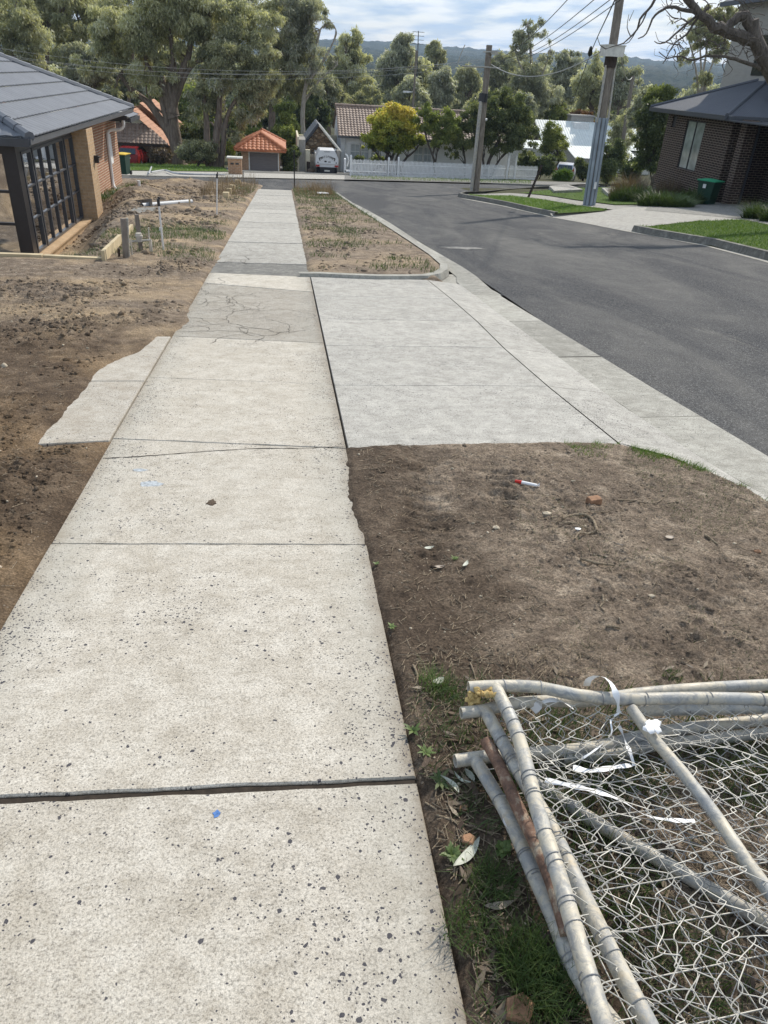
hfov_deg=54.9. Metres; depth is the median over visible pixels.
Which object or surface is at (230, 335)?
footpath cracks
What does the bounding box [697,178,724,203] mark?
wheelie bin
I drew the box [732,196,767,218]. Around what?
grass clump
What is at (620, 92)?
gum tree
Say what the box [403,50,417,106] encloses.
street lamp
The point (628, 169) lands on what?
shrub
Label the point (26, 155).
window
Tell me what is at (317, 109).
tree
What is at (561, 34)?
overhead cable
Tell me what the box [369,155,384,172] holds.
shrub
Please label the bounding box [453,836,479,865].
fallen leaf
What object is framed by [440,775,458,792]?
fallen leaf
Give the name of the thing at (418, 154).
window
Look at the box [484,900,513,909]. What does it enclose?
fallen leaf
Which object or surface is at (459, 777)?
fallen leaf
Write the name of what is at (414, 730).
weed
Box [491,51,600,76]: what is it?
overhead cable
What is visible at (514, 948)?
grass tuft
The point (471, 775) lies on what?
fallen leaf
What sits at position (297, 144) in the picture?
side fence
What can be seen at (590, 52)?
stay wire
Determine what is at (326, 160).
van
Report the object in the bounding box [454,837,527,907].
grass tuft
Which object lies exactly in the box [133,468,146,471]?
mortar splash
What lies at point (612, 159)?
shrub
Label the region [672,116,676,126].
vent window
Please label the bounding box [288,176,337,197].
grass
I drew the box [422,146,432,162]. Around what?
window
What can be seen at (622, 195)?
grass clump
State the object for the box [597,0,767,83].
bare tree
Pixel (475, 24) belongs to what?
sky
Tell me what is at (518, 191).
ground
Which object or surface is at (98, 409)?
footpath
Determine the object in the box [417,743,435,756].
weed
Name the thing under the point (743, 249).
kerb
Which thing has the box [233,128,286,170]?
garage
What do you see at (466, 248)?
dust patch
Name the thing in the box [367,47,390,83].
valley tree
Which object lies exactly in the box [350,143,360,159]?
window
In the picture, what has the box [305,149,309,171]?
gate pillar
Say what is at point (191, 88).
valley tree
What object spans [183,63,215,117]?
valley tree
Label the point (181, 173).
drain pipe
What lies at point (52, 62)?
valley tree
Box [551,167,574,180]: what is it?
shrub
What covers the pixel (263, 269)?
footpath
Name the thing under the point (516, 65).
valley tree
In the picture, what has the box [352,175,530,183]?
grass
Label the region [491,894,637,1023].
grass tuft
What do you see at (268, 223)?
footpath
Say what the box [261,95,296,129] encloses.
valley tree
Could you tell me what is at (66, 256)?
timber board
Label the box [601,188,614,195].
service pit
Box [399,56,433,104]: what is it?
valley tree
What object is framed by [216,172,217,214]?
conduit stake
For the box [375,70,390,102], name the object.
valley tree
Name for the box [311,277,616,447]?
driveway
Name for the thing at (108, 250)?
timber board
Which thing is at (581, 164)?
hedge
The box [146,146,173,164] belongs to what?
shrub
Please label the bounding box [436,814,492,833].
stick
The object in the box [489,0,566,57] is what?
overhead cable
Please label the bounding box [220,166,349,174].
driveway
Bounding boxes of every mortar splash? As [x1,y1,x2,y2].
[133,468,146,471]
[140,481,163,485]
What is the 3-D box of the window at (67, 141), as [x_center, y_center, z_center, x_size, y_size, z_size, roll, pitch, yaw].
[-8.811,-9.397,20.903,0.105,2.200,0.930,-1,31,-7]
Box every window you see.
[0,153,22,252]
[20,149,47,252]
[30,138,75,245]
[63,135,83,223]
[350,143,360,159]
[360,143,369,159]
[370,149,379,157]
[413,146,423,162]
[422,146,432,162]
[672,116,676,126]
[675,120,705,174]
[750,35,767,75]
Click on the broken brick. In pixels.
(596, 499)
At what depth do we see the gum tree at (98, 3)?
70.43 m
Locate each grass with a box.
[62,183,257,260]
[101,180,149,202]
[130,162,227,171]
[196,171,260,198]
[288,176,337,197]
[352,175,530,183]
[406,660,743,1023]
[507,448,766,677]
[564,438,767,500]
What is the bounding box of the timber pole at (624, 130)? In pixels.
[621,76,634,143]
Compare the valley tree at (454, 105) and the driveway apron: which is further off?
the valley tree at (454, 105)
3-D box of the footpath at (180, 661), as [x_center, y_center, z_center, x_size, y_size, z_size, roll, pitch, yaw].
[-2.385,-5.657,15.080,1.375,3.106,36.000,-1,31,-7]
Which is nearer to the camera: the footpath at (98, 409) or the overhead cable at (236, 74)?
the footpath at (98, 409)
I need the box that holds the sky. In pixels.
[7,0,739,102]
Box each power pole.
[457,45,500,190]
[583,0,625,205]
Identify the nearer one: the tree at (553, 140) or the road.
the road
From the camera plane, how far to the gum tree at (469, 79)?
108.58 m
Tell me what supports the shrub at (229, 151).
on the ground at (518, 191)
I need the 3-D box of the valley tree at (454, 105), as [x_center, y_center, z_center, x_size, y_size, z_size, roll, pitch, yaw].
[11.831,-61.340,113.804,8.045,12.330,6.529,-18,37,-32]
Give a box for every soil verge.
[291,188,449,284]
[346,442,767,1023]
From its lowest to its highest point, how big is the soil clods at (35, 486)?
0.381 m
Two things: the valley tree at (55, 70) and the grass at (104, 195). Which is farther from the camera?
the valley tree at (55, 70)
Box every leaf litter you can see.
[0,302,177,585]
[398,641,767,1023]
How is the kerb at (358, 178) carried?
on the cross street
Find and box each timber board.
[0,252,42,257]
[43,254,101,259]
[101,234,121,260]
[129,224,132,234]
[135,199,152,205]
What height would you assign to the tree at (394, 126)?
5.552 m
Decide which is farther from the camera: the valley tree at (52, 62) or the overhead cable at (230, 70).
the valley tree at (52, 62)
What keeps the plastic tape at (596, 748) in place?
hanging from the temporary fence at (590, 980)
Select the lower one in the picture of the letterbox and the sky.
the letterbox
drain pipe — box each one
[140,199,192,205]
[148,166,224,175]
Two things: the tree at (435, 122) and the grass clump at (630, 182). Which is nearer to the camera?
the grass clump at (630, 182)
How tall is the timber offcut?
0.332 m
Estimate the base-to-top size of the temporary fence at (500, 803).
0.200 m
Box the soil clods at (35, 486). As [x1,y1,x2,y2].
[0,391,85,564]
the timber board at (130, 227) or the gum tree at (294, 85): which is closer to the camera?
the timber board at (130, 227)
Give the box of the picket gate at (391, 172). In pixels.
[389,161,396,176]
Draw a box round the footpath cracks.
[112,236,341,457]
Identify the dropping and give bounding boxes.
[206,499,215,505]
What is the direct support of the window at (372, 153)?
in the cottage
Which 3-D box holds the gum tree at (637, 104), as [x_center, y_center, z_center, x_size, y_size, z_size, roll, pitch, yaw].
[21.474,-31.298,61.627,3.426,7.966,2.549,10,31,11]
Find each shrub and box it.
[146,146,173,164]
[174,138,218,166]
[225,139,235,157]
[278,124,302,148]
[353,154,364,172]
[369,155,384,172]
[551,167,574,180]
[600,137,628,186]
[619,157,645,181]
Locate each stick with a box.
[412,664,417,684]
[424,802,479,844]
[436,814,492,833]
[446,782,469,800]
[526,719,579,731]
[551,511,610,517]
[561,513,597,538]
[564,521,587,528]
[580,557,614,565]
[599,594,604,610]
[606,624,619,628]
[617,496,665,503]
[704,534,717,544]
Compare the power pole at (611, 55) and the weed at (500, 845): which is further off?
the power pole at (611, 55)
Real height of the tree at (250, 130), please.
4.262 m
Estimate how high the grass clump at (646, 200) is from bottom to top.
0.735 m
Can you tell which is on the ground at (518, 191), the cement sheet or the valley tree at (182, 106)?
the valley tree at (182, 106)
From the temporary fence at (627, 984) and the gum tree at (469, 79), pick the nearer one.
the temporary fence at (627, 984)
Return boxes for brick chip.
[461,833,475,846]
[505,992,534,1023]
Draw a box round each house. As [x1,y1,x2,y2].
[0,52,139,254]
[115,99,210,163]
[509,114,649,174]
[649,0,767,203]
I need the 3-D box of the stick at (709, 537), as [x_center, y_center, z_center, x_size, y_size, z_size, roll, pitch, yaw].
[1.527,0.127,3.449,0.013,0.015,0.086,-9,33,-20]
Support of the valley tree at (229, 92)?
on the ground at (518, 191)
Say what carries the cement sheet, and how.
on the bare soil at (218, 245)
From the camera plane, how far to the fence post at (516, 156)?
58.94 m
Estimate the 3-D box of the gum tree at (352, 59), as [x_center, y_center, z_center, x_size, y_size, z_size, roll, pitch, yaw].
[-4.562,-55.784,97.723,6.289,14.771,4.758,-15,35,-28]
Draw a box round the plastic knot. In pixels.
[642,719,661,733]
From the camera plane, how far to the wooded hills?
1194.07 m
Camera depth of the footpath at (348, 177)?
51.75 m
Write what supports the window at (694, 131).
in the brick house at (721, 133)
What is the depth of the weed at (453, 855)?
1.85 m
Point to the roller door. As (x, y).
(258, 161)
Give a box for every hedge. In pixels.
[280,144,301,170]
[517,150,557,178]
[574,156,588,180]
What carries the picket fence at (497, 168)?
on the ground at (518, 191)
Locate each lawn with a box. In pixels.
[130,164,226,170]
[473,195,606,212]
[520,186,651,203]
[640,220,767,249]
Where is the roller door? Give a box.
[249,152,277,170]
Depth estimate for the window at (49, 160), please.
19.14 m
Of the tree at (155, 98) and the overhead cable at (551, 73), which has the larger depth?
the tree at (155, 98)
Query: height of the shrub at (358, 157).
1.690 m
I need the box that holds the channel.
[462,198,767,262]
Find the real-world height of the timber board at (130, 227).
0.626 m
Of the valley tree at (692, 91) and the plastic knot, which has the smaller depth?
the plastic knot
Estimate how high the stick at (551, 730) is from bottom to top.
0.013 m
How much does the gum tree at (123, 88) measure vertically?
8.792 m
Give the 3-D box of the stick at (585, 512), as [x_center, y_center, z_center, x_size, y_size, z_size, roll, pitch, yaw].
[0.965,0.008,3.616,0.330,0.028,0.016,-6,32,-15]
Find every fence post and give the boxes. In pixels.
[344,154,349,172]
[350,155,351,175]
[387,157,389,176]
[397,157,399,176]
[505,153,510,178]
[513,155,517,178]
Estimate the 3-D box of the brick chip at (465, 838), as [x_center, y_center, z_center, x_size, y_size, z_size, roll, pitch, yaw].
[0.214,0.837,1.887,0.034,0.021,0.032,18,34,23]
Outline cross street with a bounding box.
[112,177,613,201]
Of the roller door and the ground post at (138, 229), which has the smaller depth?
the ground post at (138, 229)
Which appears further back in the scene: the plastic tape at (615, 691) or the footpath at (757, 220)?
the footpath at (757, 220)
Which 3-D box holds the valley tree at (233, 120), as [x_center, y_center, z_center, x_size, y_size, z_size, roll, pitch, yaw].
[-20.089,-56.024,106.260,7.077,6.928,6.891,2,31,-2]
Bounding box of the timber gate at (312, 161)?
[310,154,315,171]
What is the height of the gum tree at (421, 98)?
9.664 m
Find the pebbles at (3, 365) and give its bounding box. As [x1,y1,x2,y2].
[0,194,232,567]
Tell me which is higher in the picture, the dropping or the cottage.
the cottage
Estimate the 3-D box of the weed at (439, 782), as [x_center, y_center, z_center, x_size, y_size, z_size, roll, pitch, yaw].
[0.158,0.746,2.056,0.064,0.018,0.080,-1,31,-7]
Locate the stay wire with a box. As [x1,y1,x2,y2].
[575,0,614,93]
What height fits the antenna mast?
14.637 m
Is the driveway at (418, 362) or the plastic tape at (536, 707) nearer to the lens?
the plastic tape at (536, 707)
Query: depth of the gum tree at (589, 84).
94.32 m
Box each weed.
[403,722,420,734]
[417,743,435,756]
[430,769,448,789]
[439,841,463,863]
[495,840,511,857]
[540,931,553,947]
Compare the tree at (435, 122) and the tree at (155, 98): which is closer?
the tree at (435, 122)
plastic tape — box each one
[531,698,573,713]
[545,778,694,822]
[573,763,631,772]
[582,713,618,758]
[583,675,621,713]
[617,726,635,766]
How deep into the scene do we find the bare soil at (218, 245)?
18.20 m
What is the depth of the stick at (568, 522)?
3.51 m
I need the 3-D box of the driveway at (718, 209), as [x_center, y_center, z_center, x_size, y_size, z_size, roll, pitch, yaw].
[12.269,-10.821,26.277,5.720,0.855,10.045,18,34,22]
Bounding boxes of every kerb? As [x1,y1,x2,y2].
[122,175,584,187]
[299,193,448,279]
[458,184,767,260]
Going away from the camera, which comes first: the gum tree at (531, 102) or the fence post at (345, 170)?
the fence post at (345, 170)
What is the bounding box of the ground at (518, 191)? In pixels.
[11,101,761,249]
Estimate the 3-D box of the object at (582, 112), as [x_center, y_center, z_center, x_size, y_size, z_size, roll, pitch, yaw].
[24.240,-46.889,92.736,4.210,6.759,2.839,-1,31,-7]
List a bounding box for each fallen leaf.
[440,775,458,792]
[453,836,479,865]
[454,771,474,782]
[464,768,474,780]
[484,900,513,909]
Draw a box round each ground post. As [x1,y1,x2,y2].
[120,218,128,257]
[126,218,129,256]
[134,214,142,250]
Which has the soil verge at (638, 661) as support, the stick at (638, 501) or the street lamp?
the stick at (638, 501)
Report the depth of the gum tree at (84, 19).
74.09 m
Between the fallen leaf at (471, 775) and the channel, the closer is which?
the fallen leaf at (471, 775)
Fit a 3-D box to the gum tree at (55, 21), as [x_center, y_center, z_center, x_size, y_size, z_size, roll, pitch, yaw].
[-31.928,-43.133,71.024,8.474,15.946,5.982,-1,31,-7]
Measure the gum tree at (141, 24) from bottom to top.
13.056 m
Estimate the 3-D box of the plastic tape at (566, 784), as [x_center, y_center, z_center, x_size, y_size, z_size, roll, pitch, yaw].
[0.592,0.739,1.874,0.371,0.029,0.044,14,32,17]
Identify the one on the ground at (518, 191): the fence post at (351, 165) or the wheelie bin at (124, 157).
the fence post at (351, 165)
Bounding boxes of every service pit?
[549,185,582,192]
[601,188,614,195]
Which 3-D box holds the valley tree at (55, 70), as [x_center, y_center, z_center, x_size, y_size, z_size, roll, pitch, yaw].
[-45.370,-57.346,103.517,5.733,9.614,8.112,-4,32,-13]
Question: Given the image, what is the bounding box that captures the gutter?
[355,204,767,496]
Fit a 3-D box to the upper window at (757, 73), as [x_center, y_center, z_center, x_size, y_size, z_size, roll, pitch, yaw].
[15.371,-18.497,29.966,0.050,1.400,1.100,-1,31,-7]
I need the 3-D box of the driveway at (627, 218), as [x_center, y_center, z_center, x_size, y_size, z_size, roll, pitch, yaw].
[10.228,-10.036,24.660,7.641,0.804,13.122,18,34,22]
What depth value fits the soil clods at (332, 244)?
15.14 m
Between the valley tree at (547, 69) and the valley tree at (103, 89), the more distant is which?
the valley tree at (547, 69)
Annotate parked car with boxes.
[119,145,150,163]
[554,162,575,180]
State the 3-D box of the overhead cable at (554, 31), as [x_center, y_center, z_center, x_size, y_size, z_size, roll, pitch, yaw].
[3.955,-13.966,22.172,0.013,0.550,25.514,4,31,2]
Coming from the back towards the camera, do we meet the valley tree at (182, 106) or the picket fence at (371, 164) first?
the valley tree at (182, 106)
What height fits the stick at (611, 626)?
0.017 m
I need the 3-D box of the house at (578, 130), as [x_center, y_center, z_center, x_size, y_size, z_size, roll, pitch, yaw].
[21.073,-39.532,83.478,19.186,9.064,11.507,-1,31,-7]
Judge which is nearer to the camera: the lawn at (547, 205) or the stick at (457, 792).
the stick at (457, 792)
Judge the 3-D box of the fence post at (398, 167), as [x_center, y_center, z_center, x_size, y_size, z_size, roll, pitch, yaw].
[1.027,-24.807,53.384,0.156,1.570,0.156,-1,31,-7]
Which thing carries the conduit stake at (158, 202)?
on the ground at (518, 191)
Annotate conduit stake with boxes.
[157,196,163,249]
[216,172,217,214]
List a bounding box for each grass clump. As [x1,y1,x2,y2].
[605,170,656,198]
[607,181,662,201]
[628,188,693,206]
[648,174,685,194]
[656,190,705,206]
[663,187,718,203]
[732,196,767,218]
[752,204,767,220]
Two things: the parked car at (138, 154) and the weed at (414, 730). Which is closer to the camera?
the weed at (414, 730)
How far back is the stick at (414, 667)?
2.49 m
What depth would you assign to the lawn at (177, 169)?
50.70 m
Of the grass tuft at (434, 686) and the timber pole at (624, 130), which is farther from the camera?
the timber pole at (624, 130)
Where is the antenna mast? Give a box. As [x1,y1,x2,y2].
[412,31,423,76]
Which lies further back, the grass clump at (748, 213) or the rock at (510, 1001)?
the grass clump at (748, 213)
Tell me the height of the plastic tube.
0.024 m
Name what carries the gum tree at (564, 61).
on the ground at (518, 191)
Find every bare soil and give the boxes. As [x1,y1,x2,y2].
[0,256,217,396]
[0,390,110,630]
[59,178,262,261]
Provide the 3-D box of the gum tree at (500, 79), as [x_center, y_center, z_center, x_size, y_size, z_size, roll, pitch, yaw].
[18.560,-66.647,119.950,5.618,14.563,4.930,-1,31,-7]
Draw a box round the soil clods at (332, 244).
[296,191,410,273]
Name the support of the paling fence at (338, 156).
on the ground at (518, 191)
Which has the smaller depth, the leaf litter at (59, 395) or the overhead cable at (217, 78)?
the leaf litter at (59, 395)
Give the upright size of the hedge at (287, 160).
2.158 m
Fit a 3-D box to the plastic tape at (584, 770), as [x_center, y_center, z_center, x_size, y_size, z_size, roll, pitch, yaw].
[0.592,0.693,2.004,0.167,0.006,0.030,-1,31,-7]
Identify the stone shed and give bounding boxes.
[299,119,341,171]
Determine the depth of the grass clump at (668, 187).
31.92 m
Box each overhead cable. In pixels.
[1,48,480,71]
[13,56,477,74]
[17,58,480,73]
[31,63,472,78]
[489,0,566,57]
[490,0,593,58]
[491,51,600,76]
[494,0,609,60]
[495,0,619,61]
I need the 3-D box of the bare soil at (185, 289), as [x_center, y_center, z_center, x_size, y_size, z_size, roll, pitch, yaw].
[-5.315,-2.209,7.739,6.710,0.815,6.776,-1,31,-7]
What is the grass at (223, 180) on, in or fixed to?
on the bare soil at (218, 245)
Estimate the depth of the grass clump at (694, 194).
28.49 m
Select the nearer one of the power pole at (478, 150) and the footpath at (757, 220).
the footpath at (757, 220)
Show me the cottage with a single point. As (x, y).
(346, 120)
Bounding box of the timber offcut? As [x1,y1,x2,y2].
[223,192,229,197]
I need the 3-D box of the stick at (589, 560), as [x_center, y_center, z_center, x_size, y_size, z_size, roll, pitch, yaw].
[0.917,0.217,3.179,0.148,0.016,0.018,12,32,14]
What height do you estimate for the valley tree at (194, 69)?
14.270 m
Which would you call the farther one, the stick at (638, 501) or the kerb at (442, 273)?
the kerb at (442, 273)
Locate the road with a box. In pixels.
[344,196,767,455]
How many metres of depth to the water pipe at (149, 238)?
11.53 m
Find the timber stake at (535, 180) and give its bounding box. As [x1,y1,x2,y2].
[527,165,542,196]
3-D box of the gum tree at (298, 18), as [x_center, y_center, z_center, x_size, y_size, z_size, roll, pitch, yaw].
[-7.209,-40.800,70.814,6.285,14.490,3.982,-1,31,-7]
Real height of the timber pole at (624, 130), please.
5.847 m
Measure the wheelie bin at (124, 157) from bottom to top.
1.052 m
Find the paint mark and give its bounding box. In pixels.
[213,809,219,817]
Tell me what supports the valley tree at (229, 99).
on the ground at (518, 191)
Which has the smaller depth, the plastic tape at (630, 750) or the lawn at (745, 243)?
the plastic tape at (630, 750)
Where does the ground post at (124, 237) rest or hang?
on the bare soil at (218, 245)
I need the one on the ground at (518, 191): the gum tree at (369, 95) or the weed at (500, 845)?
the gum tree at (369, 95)
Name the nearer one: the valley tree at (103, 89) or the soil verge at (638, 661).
the soil verge at (638, 661)
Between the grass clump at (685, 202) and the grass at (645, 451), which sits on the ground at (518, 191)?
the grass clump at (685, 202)
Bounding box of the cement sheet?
[126,207,155,213]
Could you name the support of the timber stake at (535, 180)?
on the ground at (518, 191)
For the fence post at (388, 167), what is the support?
on the ground at (518, 191)
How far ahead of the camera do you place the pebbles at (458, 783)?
3.07 m
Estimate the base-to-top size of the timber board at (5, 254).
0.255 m
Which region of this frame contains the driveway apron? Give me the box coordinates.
[429,280,767,500]
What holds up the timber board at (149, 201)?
on the ground at (518, 191)
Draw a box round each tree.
[0,0,55,101]
[5,0,88,96]
[40,63,70,97]
[42,41,62,69]
[49,0,97,75]
[57,39,118,105]
[68,0,288,164]
[88,0,163,102]
[96,82,116,102]
[103,66,145,105]
[134,84,158,105]
[136,36,183,86]
[178,98,196,131]
[179,82,210,125]
[179,115,220,163]
[180,24,285,166]
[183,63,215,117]
[186,43,203,80]
[199,63,238,136]
[211,0,264,150]
[224,0,325,130]
[225,57,268,110]
[225,96,267,129]
[235,121,262,155]
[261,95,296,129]
[269,101,300,165]
[276,0,340,133]
[284,75,308,99]
[293,93,332,134]
[314,69,331,116]
[318,74,346,136]
[325,24,374,103]
[343,84,384,131]
[354,48,379,100]
[359,100,426,174]
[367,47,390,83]
[374,31,424,102]
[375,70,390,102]
[390,74,432,107]
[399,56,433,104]
[413,101,461,174]
[424,38,447,105]
[424,64,460,108]
[443,84,539,176]
[450,68,479,109]
[453,64,482,109]
[461,90,481,109]
[484,49,515,91]
[501,15,565,139]
[506,91,539,127]
[509,57,524,82]
[516,90,550,125]
[536,119,571,177]
[537,61,573,112]
[539,101,569,139]
[548,49,586,148]
[569,48,610,122]
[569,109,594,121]
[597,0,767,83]
[600,54,644,121]
[606,110,636,178]
[625,81,652,182]
[629,97,668,186]
[641,81,679,182]
[665,83,719,126]
[671,0,739,92]
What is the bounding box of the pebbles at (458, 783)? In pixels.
[358,444,765,1022]
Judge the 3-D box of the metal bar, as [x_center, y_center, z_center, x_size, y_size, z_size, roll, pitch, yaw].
[0.344,0.765,1.813,0.045,0.046,0.548,-4,32,-12]
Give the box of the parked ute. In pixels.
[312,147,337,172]
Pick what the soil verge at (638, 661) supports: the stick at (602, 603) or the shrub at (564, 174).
the stick at (602, 603)
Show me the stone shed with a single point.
(313, 138)
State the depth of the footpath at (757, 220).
21.94 m
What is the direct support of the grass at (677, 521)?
on the soil verge at (638, 661)
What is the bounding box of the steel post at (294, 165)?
[293,150,294,184]
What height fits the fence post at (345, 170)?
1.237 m
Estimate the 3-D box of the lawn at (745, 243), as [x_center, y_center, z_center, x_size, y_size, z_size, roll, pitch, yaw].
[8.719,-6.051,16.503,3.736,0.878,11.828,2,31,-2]
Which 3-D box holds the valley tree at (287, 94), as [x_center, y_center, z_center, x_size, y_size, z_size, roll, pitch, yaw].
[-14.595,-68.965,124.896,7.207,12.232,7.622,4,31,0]
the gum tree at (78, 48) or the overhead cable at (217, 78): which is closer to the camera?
the overhead cable at (217, 78)
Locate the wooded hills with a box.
[0,22,725,101]
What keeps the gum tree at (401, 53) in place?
on the ground at (518, 191)
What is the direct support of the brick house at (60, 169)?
on the ground at (518, 191)
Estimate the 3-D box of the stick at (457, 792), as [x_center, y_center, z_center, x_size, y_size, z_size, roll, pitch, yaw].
[0.198,0.767,2.033,0.014,0.014,0.096,-21,39,-35]
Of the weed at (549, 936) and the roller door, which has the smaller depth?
the weed at (549, 936)
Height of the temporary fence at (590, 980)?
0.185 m
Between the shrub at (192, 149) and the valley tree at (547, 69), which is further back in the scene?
the valley tree at (547, 69)
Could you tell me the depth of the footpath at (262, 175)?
45.21 m
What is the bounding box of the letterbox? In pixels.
[227,156,242,174]
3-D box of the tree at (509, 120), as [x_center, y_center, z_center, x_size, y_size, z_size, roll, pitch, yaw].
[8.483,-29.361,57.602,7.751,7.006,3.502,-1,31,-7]
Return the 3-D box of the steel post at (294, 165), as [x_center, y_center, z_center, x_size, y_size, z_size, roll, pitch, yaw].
[-3.845,-14.583,31.686,0.039,1.675,0.039,24,37,31]
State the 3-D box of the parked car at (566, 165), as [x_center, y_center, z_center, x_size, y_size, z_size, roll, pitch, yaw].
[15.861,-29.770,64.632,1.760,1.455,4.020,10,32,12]
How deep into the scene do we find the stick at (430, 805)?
1.99 m
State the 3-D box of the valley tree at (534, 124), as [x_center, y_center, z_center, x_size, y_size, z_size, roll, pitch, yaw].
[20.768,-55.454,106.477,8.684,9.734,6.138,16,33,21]
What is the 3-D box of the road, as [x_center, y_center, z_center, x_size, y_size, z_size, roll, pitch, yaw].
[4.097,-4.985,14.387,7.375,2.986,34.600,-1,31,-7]
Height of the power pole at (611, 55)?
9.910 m
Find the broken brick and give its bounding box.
[585,495,601,504]
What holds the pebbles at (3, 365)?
on the bare soil at (218, 245)
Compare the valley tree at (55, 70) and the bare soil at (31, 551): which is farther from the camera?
the valley tree at (55, 70)
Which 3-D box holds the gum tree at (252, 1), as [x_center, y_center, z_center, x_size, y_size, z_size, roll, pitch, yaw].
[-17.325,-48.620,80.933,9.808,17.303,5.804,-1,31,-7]
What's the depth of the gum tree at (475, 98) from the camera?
79.85 m
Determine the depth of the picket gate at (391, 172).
53.20 m
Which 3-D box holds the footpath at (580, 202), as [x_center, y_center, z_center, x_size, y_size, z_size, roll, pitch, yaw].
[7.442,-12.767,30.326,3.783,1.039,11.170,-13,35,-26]
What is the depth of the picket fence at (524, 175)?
59.76 m
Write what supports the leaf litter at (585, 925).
on the soil verge at (638, 661)
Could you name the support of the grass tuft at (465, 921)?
on the soil verge at (638, 661)
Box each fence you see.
[296,130,303,170]
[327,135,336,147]
[336,148,339,171]
[352,159,386,175]
[399,161,505,179]
[453,714,767,1023]
[459,679,767,1023]
[465,679,767,1023]
[508,165,537,179]
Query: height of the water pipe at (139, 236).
0.311 m
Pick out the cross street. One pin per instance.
(404, 190)
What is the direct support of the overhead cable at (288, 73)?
attached to the power pole at (478, 150)
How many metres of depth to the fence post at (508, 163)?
58.53 m
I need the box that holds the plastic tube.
[515,480,539,486]
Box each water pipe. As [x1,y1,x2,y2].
[131,232,152,251]
[148,227,150,251]
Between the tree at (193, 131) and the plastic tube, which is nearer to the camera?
the plastic tube
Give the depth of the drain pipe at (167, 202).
20.37 m
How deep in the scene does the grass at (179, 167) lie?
51.06 m
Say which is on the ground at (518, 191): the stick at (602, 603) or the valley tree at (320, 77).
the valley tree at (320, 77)
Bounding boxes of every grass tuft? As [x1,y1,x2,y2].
[413,655,456,693]
[426,670,466,706]
[432,885,505,963]
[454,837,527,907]
[483,894,590,1008]
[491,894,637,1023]
[662,660,683,682]
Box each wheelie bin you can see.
[119,152,131,174]
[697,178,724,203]
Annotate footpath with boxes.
[0,273,466,1023]
[38,336,170,446]
[121,170,344,178]
[210,263,307,276]
[217,189,306,264]
[345,175,599,185]
[467,193,636,209]
[745,219,767,223]
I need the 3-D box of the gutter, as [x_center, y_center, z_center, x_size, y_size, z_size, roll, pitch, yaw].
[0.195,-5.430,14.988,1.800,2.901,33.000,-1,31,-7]
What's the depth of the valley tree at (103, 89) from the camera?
91.20 m
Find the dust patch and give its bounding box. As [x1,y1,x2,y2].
[445,246,481,249]
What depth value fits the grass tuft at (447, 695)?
2.38 m
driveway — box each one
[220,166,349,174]
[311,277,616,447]
[550,206,758,230]
[645,202,767,218]
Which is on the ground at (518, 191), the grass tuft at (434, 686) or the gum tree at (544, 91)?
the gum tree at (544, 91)
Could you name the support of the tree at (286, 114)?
on the ground at (518, 191)
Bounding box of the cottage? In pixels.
[332,103,508,177]
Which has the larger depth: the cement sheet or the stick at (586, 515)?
the cement sheet
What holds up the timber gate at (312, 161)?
on the ground at (518, 191)
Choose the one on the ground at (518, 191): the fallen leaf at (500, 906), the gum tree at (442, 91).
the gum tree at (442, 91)
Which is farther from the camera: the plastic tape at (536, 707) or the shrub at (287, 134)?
the shrub at (287, 134)
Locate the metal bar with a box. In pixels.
[481,737,566,936]
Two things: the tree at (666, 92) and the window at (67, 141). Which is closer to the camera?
the window at (67, 141)
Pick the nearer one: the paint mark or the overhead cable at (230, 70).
the paint mark
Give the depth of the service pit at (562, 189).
36.54 m
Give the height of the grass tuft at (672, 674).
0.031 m

